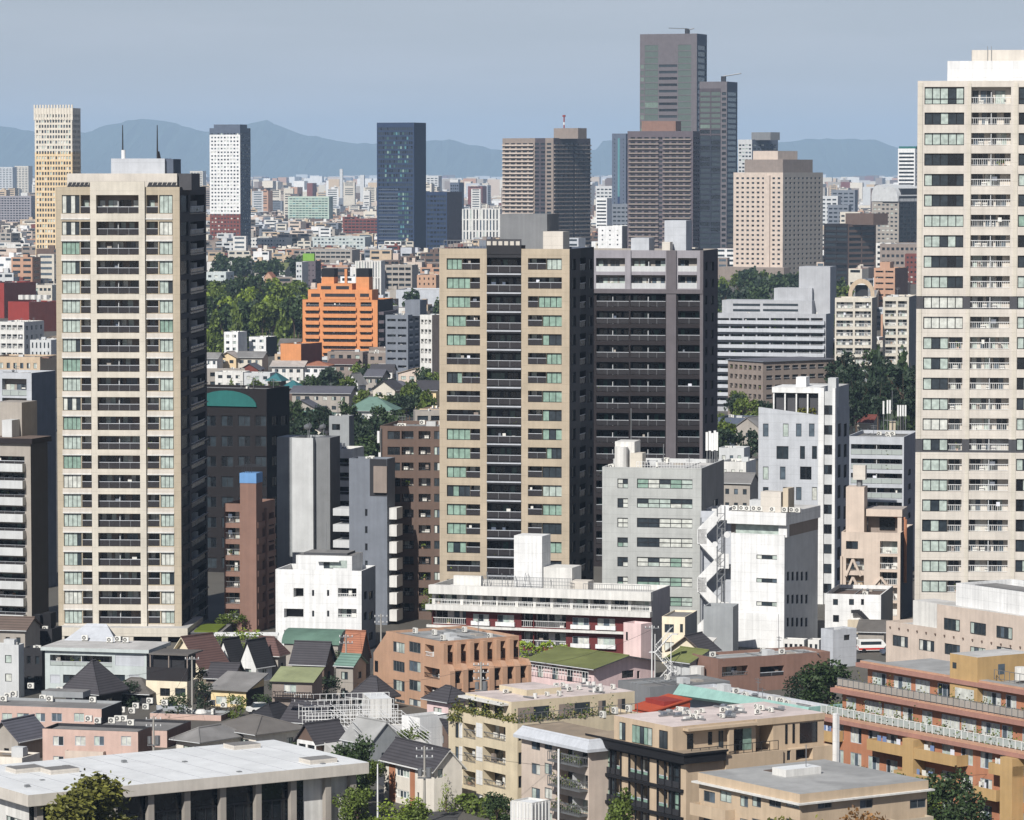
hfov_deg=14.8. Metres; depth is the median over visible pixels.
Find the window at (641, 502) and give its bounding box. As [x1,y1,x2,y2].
[637,498,691,508]
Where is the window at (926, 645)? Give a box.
[919,639,933,651]
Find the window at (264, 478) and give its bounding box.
[262,477,265,486]
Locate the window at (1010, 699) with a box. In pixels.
[1006,694,1016,708]
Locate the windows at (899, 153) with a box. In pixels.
[899,153,916,184]
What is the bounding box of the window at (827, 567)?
[824,564,831,572]
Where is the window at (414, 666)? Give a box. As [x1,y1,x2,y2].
[409,660,420,672]
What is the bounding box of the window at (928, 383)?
[923,378,947,389]
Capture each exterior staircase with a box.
[649,629,678,676]
[697,505,730,631]
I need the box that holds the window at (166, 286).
[160,280,172,293]
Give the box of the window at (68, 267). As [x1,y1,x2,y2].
[62,261,79,273]
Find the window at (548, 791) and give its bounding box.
[545,787,551,798]
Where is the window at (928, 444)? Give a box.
[922,439,947,450]
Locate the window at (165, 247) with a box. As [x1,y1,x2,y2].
[159,241,172,254]
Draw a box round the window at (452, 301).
[447,296,469,307]
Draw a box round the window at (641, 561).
[637,557,691,567]
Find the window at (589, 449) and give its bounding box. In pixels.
[588,447,591,458]
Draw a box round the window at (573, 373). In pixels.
[572,372,574,383]
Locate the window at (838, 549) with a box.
[837,547,839,559]
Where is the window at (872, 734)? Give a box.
[869,730,878,737]
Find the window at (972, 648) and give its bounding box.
[970,646,984,650]
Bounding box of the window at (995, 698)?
[983,690,1000,706]
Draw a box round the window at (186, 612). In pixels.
[183,605,189,622]
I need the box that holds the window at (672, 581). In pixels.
[637,577,691,586]
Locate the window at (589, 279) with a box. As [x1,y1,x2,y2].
[588,278,591,288]
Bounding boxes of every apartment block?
[0,318,43,354]
[0,351,56,396]
[0,366,56,586]
[0,400,50,615]
[0,638,23,697]
[30,337,56,354]
[36,283,55,300]
[206,271,233,282]
[251,237,291,247]
[281,342,321,362]
[296,261,307,286]
[302,268,397,355]
[303,253,320,286]
[304,249,359,263]
[312,234,371,249]
[343,218,376,233]
[385,264,417,288]
[386,299,426,379]
[417,274,438,287]
[420,314,438,376]
[598,225,626,247]
[717,266,836,410]
[726,356,834,414]
[835,296,876,381]
[874,262,907,306]
[876,243,891,267]
[880,242,916,266]
[883,287,915,410]
[905,253,916,283]
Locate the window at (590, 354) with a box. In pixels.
[588,353,591,364]
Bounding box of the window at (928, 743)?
[925,741,934,751]
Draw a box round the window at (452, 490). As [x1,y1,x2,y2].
[447,485,469,496]
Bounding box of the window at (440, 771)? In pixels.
[438,769,442,777]
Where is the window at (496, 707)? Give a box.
[494,705,502,715]
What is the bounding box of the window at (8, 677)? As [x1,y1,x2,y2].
[5,674,11,681]
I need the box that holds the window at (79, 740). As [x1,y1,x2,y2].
[75,736,85,745]
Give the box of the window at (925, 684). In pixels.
[916,679,929,692]
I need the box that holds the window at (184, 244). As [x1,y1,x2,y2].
[181,241,187,255]
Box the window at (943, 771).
[942,770,953,779]
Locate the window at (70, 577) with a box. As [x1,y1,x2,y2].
[64,571,81,584]
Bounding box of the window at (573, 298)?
[572,297,574,307]
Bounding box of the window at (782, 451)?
[777,446,787,458]
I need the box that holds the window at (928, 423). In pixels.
[923,418,947,429]
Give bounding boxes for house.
[0,615,42,646]
[24,645,44,689]
[34,611,61,645]
[40,623,170,688]
[63,659,129,700]
[122,677,155,705]
[146,648,202,704]
[169,723,242,747]
[174,632,228,689]
[203,662,245,690]
[207,352,225,367]
[208,671,268,707]
[215,370,249,384]
[216,714,302,743]
[220,636,242,664]
[223,350,238,367]
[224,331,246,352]
[237,351,269,371]
[239,637,275,680]
[242,362,264,371]
[244,369,276,385]
[248,701,287,719]
[249,332,276,356]
[258,635,289,676]
[269,360,308,382]
[269,666,324,705]
[277,338,302,351]
[280,691,342,724]
[282,628,345,667]
[288,640,336,689]
[293,718,344,750]
[304,361,334,380]
[316,426,328,434]
[327,358,362,378]
[331,349,354,350]
[333,653,368,703]
[339,715,399,768]
[341,629,371,677]
[346,675,400,708]
[347,372,367,394]
[363,369,390,393]
[370,364,397,378]
[370,379,402,397]
[378,736,466,811]
[396,367,419,381]
[402,711,447,746]
[415,380,438,407]
[421,684,464,712]
[438,713,448,747]
[528,645,661,687]
[662,610,696,662]
[662,646,717,675]
[665,631,722,652]
[718,414,754,445]
[719,446,749,459]
[724,457,755,471]
[724,472,757,507]
[735,415,757,447]
[821,626,856,667]
[825,584,892,638]
[850,414,881,434]
[856,619,888,643]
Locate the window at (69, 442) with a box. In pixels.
[63,436,80,448]
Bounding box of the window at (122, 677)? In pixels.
[115,675,124,680]
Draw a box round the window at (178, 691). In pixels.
[175,688,185,695]
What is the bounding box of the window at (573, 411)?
[572,410,574,420]
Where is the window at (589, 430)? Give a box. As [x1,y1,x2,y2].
[588,428,591,439]
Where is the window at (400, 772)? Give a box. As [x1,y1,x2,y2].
[397,768,408,777]
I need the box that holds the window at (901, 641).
[893,635,907,647]
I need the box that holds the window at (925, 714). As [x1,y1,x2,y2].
[922,710,931,725]
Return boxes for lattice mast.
[712,506,729,602]
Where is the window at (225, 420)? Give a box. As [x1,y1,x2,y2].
[221,416,232,425]
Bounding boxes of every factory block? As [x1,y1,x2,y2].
[0,280,35,317]
[8,295,55,330]
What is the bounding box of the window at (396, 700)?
[395,699,404,703]
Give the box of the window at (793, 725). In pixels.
[792,724,794,742]
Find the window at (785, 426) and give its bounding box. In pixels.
[783,424,787,436]
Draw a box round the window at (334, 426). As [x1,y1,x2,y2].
[332,424,339,429]
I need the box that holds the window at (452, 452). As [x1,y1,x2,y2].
[447,447,469,458]
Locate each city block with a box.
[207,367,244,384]
[275,352,280,359]
[322,356,326,362]
[327,349,368,366]
[368,352,385,363]
[369,347,385,350]
[369,350,385,352]
[393,305,398,313]
[413,409,438,420]
[420,405,438,409]
[877,340,882,346]
[881,314,882,336]
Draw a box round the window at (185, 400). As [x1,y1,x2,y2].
[182,395,188,410]
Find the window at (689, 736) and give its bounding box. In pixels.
[687,734,692,748]
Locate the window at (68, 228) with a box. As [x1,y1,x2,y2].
[62,222,79,234]
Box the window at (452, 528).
[447,523,465,533]
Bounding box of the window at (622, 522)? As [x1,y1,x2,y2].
[618,518,627,526]
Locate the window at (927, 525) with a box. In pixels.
[922,520,946,531]
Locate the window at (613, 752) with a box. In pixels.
[608,751,614,767]
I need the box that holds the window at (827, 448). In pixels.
[824,445,831,453]
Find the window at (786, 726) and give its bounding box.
[785,724,787,743]
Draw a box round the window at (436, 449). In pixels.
[434,447,439,454]
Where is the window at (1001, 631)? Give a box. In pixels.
[996,625,1011,638]
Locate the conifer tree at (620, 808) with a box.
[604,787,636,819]
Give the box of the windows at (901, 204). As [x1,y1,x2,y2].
[874,201,916,242]
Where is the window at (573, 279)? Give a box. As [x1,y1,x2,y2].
[572,278,574,288]
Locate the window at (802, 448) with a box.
[800,446,804,458]
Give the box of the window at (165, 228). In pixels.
[159,222,172,234]
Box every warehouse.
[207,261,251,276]
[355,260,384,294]
[396,288,438,306]
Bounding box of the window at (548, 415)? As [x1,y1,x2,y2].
[543,410,561,420]
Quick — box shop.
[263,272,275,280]
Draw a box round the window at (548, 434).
[543,429,561,439]
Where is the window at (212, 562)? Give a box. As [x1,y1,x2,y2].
[208,557,216,567]
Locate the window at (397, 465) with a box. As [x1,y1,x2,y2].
[395,463,399,470]
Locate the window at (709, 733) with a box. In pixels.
[708,732,711,744]
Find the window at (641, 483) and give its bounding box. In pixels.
[637,479,691,488]
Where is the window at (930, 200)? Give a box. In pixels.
[924,194,963,206]
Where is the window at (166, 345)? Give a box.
[160,339,172,351]
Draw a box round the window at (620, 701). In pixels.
[618,699,624,709]
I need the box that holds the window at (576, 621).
[573,617,588,624]
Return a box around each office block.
[426,192,461,251]
[450,182,463,208]
[462,209,502,239]
[596,198,611,227]
[612,204,626,224]
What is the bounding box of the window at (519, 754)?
[518,752,520,763]
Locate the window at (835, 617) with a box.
[833,615,838,621]
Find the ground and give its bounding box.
[0,279,915,819]
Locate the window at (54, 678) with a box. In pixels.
[50,674,59,682]
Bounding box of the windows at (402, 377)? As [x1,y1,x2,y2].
[401,376,413,379]
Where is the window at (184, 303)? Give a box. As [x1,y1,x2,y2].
[181,299,187,313]
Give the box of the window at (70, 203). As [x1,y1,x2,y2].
[62,195,79,212]
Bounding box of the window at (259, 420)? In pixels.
[255,416,265,425]
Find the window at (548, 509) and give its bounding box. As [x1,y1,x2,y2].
[543,504,561,515]
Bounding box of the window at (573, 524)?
[572,522,574,533]
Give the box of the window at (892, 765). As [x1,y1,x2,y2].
[886,759,897,772]
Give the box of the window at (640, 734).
[632,724,651,745]
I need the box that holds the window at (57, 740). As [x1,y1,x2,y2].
[53,736,63,745]
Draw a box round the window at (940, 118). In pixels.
[925,112,963,124]
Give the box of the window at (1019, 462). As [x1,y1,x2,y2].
[1016,459,1023,470]
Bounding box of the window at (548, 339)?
[543,334,561,345]
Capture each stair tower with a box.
[277,422,339,567]
[329,414,353,445]
[623,621,651,658]
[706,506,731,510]
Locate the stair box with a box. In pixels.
[510,797,549,819]
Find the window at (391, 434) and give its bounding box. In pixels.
[388,431,399,438]
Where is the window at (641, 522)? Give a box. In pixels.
[637,518,691,527]
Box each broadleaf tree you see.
[39,768,137,819]
[206,282,216,291]
[207,284,226,296]
[207,295,220,327]
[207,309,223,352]
[209,259,221,271]
[209,279,223,285]
[211,292,225,328]
[213,303,229,329]
[214,294,226,328]
[215,261,220,270]
[215,610,246,631]
[215,630,228,644]
[216,257,230,270]
[216,295,233,325]
[217,280,231,285]
[218,304,252,336]
[219,284,226,331]
[221,284,240,299]
[225,275,244,288]
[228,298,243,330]
[231,259,243,275]
[232,298,256,334]
[232,301,251,310]
[233,292,247,300]
[233,627,262,647]
[234,259,252,277]
[241,286,256,293]
[242,255,254,265]
[244,273,263,285]
[244,288,261,297]
[244,290,254,316]
[247,279,265,292]
[249,292,273,335]
[249,301,271,335]
[249,317,270,335]
[249,378,263,385]
[254,259,268,274]
[259,282,277,294]
[260,293,281,335]
[264,297,280,335]
[265,284,290,299]
[266,257,279,275]
[266,277,282,285]
[267,379,279,385]
[268,259,285,276]
[271,318,296,334]
[273,307,297,351]
[279,295,303,337]
[280,255,296,262]
[282,281,299,291]
[283,282,294,291]
[288,291,305,337]
[289,254,302,270]
[289,259,296,277]
[290,399,305,420]
[290,407,313,419]
[290,415,318,434]
[291,294,307,337]
[295,280,310,290]
[295,320,302,338]
[298,285,307,294]
[298,415,318,423]
[300,374,321,385]
[300,427,310,434]
[308,403,329,425]
[318,367,344,385]
[318,406,334,419]
[319,367,339,382]
[320,418,328,434]
[331,734,377,801]
[332,785,375,819]
[336,375,357,398]
[338,398,358,425]
[349,361,364,372]
[352,389,369,404]
[354,412,362,441]
[354,421,369,443]
[354,443,377,456]
[355,430,379,454]
[357,366,369,379]
[359,757,385,798]
[361,416,369,426]
[364,417,383,443]
[370,404,387,423]
[373,393,392,400]
[374,378,396,385]
[377,409,405,423]
[385,394,400,411]
[386,415,397,423]
[395,393,409,414]
[398,394,416,420]
[400,384,417,419]
[401,381,418,388]
[402,288,419,306]
[409,367,432,384]
[413,387,426,408]
[416,374,432,382]
[416,389,436,409]
[420,588,431,627]
[424,372,438,379]
[432,303,438,313]
[717,417,737,451]
[717,428,734,456]
[718,278,727,312]
[718,281,732,310]
[723,393,743,410]
[728,390,746,413]
[730,270,739,289]
[731,287,750,298]
[732,290,744,298]
[732,428,757,457]
[733,277,749,293]
[733,397,747,414]
[738,270,749,287]
[739,396,759,414]
[742,266,755,281]
[745,269,757,289]
[746,283,771,298]
[748,293,761,298]
[754,273,770,284]
[759,270,770,277]
[759,400,772,408]
[760,279,772,293]
[769,271,788,297]
[770,272,784,287]
[771,276,788,296]
[782,665,813,700]
[788,273,798,286]
[797,655,855,704]
[824,350,855,382]
[832,355,861,383]
[836,280,844,286]
[836,285,854,296]
[838,363,866,386]
[842,379,870,431]
[849,383,867,432]
[849,406,855,426]
[860,344,890,369]
[861,375,897,429]
[865,361,892,385]
[866,355,879,393]
[867,350,888,429]
[872,359,893,383]
[884,345,915,430]
[887,369,911,409]
[889,363,915,430]
[910,364,915,376]
[925,765,973,819]
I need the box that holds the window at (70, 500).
[64,494,80,506]
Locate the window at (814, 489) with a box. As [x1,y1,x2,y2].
[812,487,816,499]
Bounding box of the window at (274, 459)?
[272,456,276,465]
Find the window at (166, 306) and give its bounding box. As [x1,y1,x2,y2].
[160,300,172,312]
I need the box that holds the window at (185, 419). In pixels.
[182,414,188,429]
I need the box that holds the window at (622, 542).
[618,537,627,546]
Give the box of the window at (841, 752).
[839,750,843,762]
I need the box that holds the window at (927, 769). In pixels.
[925,767,934,775]
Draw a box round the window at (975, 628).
[970,622,985,634]
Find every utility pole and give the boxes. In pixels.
[146,716,160,750]
[185,656,198,707]
[339,634,352,652]
[374,614,387,641]
[377,764,378,817]
[416,746,432,807]
[473,662,488,690]
[645,625,658,677]
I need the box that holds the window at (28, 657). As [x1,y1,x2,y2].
[27,656,30,663]
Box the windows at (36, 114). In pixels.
[36,114,79,247]
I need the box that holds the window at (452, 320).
[447,315,465,326]
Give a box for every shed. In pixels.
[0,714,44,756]
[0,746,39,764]
[301,398,319,410]
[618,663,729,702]
[632,694,691,712]
[703,603,738,651]
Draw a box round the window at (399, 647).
[393,641,404,653]
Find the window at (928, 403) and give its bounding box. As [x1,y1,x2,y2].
[923,398,947,409]
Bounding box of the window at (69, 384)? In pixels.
[63,378,80,390]
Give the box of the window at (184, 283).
[181,279,187,294]
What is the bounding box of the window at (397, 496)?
[395,494,399,501]
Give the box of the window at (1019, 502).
[1016,499,1023,510]
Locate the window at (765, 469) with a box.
[763,467,767,479]
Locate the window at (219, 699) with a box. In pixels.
[216,696,226,703]
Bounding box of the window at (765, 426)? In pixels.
[763,424,767,436]
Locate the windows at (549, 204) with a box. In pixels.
[505,143,587,243]
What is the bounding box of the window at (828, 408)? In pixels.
[824,405,831,414]
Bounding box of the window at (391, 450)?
[388,447,399,454]
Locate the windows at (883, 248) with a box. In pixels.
[882,247,916,263]
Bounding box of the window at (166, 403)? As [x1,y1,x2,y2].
[160,397,173,409]
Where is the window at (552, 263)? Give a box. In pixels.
[547,258,561,269]
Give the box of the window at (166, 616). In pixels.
[161,611,174,622]
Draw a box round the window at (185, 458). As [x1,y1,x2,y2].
[182,452,188,468]
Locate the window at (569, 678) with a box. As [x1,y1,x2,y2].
[567,667,572,681]
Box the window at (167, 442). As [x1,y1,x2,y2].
[161,436,173,448]
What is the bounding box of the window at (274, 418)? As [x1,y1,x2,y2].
[272,415,276,425]
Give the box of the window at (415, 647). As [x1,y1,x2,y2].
[409,641,420,653]
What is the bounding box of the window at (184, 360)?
[181,357,187,371]
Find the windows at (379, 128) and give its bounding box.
[378,127,412,241]
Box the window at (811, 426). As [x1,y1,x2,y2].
[809,424,813,436]
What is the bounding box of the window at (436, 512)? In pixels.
[434,509,439,517]
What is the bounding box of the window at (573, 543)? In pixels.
[572,541,574,552]
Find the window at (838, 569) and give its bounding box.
[837,567,839,580]
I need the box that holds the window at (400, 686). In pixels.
[393,679,404,691]
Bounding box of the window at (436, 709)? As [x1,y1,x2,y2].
[434,707,441,712]
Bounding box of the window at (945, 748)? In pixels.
[942,744,953,753]
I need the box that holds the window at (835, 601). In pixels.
[833,599,837,604]
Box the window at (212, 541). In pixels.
[208,537,216,547]
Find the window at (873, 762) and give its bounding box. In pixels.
[868,755,878,769]
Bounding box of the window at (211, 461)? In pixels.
[207,456,215,466]
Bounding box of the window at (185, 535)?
[182,529,188,546]
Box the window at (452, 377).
[447,372,461,382]
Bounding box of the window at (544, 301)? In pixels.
[539,296,561,307]
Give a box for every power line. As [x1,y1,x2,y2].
[169,690,281,718]
[323,666,478,683]
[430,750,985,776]
[511,629,651,666]
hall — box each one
[0,740,368,819]
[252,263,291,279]
[290,385,358,411]
[349,397,401,417]
[673,679,841,711]
[690,637,829,690]
[848,279,878,306]
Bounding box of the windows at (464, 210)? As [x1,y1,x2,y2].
[464,210,497,238]
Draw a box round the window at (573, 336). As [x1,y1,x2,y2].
[572,334,574,345]
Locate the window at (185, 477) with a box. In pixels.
[182,472,188,488]
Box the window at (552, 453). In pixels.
[547,448,561,458]
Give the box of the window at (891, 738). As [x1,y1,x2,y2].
[887,733,897,743]
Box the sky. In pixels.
[0,0,1023,149]
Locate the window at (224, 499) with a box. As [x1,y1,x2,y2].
[222,497,232,506]
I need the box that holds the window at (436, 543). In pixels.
[434,541,439,548]
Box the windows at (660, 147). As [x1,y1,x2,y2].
[631,137,698,245]
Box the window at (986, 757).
[980,751,991,768]
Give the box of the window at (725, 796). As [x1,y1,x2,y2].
[720,790,730,802]
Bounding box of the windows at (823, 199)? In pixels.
[823,199,835,224]
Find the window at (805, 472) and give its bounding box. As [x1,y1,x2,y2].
[800,467,810,479]
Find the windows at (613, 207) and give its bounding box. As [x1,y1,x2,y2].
[613,207,626,224]
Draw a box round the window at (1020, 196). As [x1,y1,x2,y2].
[1018,194,1023,206]
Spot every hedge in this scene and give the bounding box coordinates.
[454,793,509,819]
[519,640,567,657]
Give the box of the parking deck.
[294,692,430,752]
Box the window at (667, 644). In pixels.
[665,642,673,649]
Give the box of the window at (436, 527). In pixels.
[434,525,439,532]
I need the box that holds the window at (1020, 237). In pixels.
[1018,235,1023,246]
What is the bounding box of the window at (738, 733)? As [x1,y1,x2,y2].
[734,729,742,750]
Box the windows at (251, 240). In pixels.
[251,240,283,245]
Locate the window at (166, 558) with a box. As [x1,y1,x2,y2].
[161,553,173,564]
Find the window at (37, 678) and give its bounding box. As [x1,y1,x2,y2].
[36,677,39,684]
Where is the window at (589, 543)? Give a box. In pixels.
[588,541,590,552]
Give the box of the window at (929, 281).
[924,276,962,287]
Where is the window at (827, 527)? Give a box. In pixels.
[824,524,831,533]
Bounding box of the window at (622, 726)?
[619,722,625,739]
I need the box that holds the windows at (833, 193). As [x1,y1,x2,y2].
[833,193,852,209]
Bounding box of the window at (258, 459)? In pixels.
[255,456,265,466]
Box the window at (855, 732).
[851,727,860,743]
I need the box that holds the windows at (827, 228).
[825,227,873,284]
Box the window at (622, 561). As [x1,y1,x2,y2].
[617,557,627,566]
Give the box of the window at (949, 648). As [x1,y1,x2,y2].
[945,643,959,654]
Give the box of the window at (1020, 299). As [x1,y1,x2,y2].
[1017,296,1023,307]
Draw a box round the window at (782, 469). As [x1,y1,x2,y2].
[780,467,784,479]
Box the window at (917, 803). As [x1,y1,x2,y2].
[910,798,925,808]
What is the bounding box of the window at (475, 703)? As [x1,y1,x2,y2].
[469,700,476,711]
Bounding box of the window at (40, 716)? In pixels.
[36,713,44,721]
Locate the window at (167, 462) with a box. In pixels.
[161,456,173,468]
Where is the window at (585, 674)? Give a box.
[582,669,587,680]
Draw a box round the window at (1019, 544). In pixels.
[1015,540,1023,551]
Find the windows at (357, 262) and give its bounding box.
[357,262,376,288]
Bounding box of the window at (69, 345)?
[63,339,79,351]
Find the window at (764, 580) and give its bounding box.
[757,578,776,582]
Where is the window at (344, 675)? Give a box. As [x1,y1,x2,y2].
[341,672,347,679]
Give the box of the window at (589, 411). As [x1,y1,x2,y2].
[588,409,591,420]
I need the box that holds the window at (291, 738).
[287,737,292,743]
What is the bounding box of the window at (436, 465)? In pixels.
[434,462,439,470]
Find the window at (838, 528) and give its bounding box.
[837,526,839,539]
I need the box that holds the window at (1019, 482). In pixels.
[1016,479,1023,490]
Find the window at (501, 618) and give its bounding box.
[498,615,513,621]
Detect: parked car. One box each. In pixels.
[156,703,187,709]
[246,702,266,711]
[880,646,885,654]
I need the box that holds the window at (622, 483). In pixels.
[618,479,627,487]
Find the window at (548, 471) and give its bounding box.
[543,466,561,477]
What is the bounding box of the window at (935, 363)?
[923,357,947,369]
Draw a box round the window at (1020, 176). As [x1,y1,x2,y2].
[1018,174,1023,185]
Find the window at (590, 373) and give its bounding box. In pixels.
[588,372,591,383]
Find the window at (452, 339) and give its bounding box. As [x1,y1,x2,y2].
[447,334,465,345]
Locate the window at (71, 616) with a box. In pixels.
[65,610,81,622]
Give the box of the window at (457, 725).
[456,723,458,737]
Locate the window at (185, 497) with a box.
[182,491,188,507]
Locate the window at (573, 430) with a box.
[572,428,574,439]
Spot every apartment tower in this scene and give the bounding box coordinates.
[56,125,234,642]
[439,213,593,581]
[594,220,717,566]
[915,46,1023,601]
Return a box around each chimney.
[340,169,342,197]
[360,175,364,201]
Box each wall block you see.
[783,638,807,646]
[808,638,820,649]
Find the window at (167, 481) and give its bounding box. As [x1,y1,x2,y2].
[161,475,173,487]
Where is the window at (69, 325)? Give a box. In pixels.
[63,319,79,332]
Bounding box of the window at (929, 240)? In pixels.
[924,235,962,246]
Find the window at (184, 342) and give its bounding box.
[181,337,187,352]
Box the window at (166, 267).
[160,261,172,273]
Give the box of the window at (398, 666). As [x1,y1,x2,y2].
[393,660,404,672]
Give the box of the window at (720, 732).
[719,731,722,747]
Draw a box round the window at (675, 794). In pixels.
[668,790,678,809]
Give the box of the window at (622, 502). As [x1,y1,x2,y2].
[618,498,627,507]
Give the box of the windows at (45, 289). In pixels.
[36,288,50,297]
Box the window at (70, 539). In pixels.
[64,533,81,545]
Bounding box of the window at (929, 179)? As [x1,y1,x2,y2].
[924,174,963,185]
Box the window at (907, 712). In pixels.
[903,707,912,720]
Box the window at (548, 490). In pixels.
[543,485,561,496]
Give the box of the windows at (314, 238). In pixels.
[314,238,362,249]
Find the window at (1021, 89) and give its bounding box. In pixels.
[1019,87,1023,103]
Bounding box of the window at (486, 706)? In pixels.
[482,702,489,714]
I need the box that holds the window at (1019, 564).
[1015,560,1023,571]
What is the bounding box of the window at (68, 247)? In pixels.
[62,241,79,254]
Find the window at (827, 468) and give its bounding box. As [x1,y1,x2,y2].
[824,465,831,473]
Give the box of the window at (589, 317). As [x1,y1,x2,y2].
[588,315,591,326]
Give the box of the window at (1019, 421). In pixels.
[1016,418,1023,429]
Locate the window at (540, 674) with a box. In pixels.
[538,663,542,677]
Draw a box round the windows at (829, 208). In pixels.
[829,208,846,221]
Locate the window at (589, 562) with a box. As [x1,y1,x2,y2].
[588,560,590,571]
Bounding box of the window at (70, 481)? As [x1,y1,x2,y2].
[64,475,80,487]
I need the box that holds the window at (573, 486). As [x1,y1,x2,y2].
[572,485,574,496]
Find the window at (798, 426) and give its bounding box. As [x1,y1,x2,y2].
[796,424,800,436]
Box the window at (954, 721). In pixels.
[942,714,959,730]
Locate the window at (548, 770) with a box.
[545,763,551,774]
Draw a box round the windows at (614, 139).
[614,139,623,203]
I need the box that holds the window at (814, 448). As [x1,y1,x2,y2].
[812,446,816,458]
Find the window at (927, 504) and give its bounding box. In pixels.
[922,499,946,511]
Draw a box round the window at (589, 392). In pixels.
[588,391,591,402]
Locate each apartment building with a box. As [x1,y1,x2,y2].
[0,683,121,726]
[42,715,151,760]
[97,698,190,747]
[150,700,230,720]
[224,457,275,631]
[275,536,375,646]
[333,456,402,624]
[340,443,363,549]
[373,617,530,708]
[377,416,439,619]
[425,533,669,653]
[447,678,638,804]
[513,721,608,819]
[585,702,838,819]
[690,745,934,819]
[758,376,849,603]
[821,648,1023,819]
[840,465,912,619]
[849,390,915,566]
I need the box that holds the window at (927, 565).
[922,560,946,571]
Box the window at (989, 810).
[980,805,991,818]
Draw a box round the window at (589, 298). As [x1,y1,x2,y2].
[588,296,591,307]
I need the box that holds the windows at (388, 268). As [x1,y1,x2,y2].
[386,267,410,285]
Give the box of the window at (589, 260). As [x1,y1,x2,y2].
[588,259,591,269]
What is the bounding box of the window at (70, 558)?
[64,552,81,564]
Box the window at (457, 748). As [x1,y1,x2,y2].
[456,746,458,758]
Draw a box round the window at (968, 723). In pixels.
[961,717,975,732]
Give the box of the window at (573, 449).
[572,447,574,458]
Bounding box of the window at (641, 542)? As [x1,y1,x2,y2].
[637,537,691,547]
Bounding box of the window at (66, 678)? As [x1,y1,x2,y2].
[63,675,74,682]
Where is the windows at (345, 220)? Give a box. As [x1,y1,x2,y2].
[345,220,376,233]
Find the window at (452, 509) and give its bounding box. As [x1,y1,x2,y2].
[447,504,465,514]
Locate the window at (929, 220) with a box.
[924,215,962,226]
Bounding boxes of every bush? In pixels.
[122,680,139,706]
[159,692,191,715]
[193,681,212,709]
[194,667,208,682]
[225,692,247,718]
[252,692,271,702]
[322,675,342,702]
[371,795,429,819]
[395,799,433,819]
[397,724,428,741]
[481,791,512,819]
[767,814,822,819]
[839,805,885,819]
[927,782,951,817]
[927,806,935,819]
[953,784,993,819]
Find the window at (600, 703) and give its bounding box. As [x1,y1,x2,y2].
[598,700,605,710]
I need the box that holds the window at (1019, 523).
[1016,520,1023,531]
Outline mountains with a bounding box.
[0,119,898,177]
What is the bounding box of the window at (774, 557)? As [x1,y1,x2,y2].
[757,555,776,559]
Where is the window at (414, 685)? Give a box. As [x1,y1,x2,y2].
[409,679,420,691]
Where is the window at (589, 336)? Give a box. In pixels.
[588,334,591,345]
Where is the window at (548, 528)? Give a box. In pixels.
[543,523,561,533]
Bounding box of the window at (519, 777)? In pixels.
[518,776,520,787]
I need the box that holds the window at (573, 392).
[572,391,574,402]
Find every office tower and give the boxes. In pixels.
[640,28,706,130]
[699,73,740,248]
[871,185,916,242]
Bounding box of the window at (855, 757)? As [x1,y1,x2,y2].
[851,752,860,766]
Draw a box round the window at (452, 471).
[447,466,465,477]
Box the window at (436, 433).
[434,431,439,438]
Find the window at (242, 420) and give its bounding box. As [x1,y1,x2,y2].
[238,416,249,425]
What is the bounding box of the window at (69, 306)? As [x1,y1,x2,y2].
[63,300,79,312]
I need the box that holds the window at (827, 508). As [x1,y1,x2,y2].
[824,504,831,513]
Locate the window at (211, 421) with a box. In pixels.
[207,416,215,425]
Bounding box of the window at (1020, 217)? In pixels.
[1018,215,1023,226]
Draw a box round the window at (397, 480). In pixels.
[395,478,399,485]
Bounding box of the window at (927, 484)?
[922,479,946,490]
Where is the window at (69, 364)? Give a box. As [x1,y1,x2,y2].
[63,358,80,371]
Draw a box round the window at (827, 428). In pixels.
[824,425,831,433]
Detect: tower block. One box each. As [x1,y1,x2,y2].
[0,167,16,189]
[0,196,34,221]
[15,166,32,192]
[34,105,80,248]
[190,171,205,185]
[210,124,250,246]
[288,196,332,218]
[377,123,425,250]
[426,176,441,191]
[502,115,591,246]
[596,186,611,197]
[612,134,626,203]
[627,121,699,248]
[720,151,822,279]
[738,132,779,171]
[823,196,840,225]
[824,213,887,285]
[827,205,850,223]
[831,190,857,211]
[840,212,862,222]
[898,146,916,185]
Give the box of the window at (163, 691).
[160,688,169,695]
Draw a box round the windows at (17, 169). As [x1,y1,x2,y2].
[17,169,27,191]
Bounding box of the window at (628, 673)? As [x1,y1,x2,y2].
[622,670,632,677]
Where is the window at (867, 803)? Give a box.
[860,799,871,808]
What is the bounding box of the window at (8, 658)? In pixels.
[5,655,11,662]
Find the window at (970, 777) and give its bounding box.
[961,774,972,791]
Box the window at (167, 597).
[161,591,174,603]
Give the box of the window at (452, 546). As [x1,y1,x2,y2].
[447,541,465,552]
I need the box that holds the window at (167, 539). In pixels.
[161,533,173,545]
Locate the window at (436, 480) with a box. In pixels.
[434,478,439,485]
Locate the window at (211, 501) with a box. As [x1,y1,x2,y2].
[207,497,215,506]
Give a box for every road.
[333,640,379,713]
[375,774,462,819]
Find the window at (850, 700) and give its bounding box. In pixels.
[846,697,855,709]
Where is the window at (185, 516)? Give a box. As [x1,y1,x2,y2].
[182,510,188,526]
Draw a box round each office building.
[207,376,289,571]
[602,408,723,631]
[727,487,819,648]
[886,579,1023,661]
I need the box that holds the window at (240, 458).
[238,456,249,465]
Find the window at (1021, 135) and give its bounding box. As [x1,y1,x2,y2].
[1019,133,1023,144]
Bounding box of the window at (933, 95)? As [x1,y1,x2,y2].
[925,87,963,103]
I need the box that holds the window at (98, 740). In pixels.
[94,736,103,745]
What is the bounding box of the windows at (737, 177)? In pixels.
[736,177,819,273]
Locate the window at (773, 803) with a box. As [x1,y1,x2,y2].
[769,799,780,807]
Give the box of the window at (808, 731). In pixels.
[800,722,816,742]
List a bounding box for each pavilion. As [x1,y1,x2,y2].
[265,373,288,385]
[284,380,302,400]

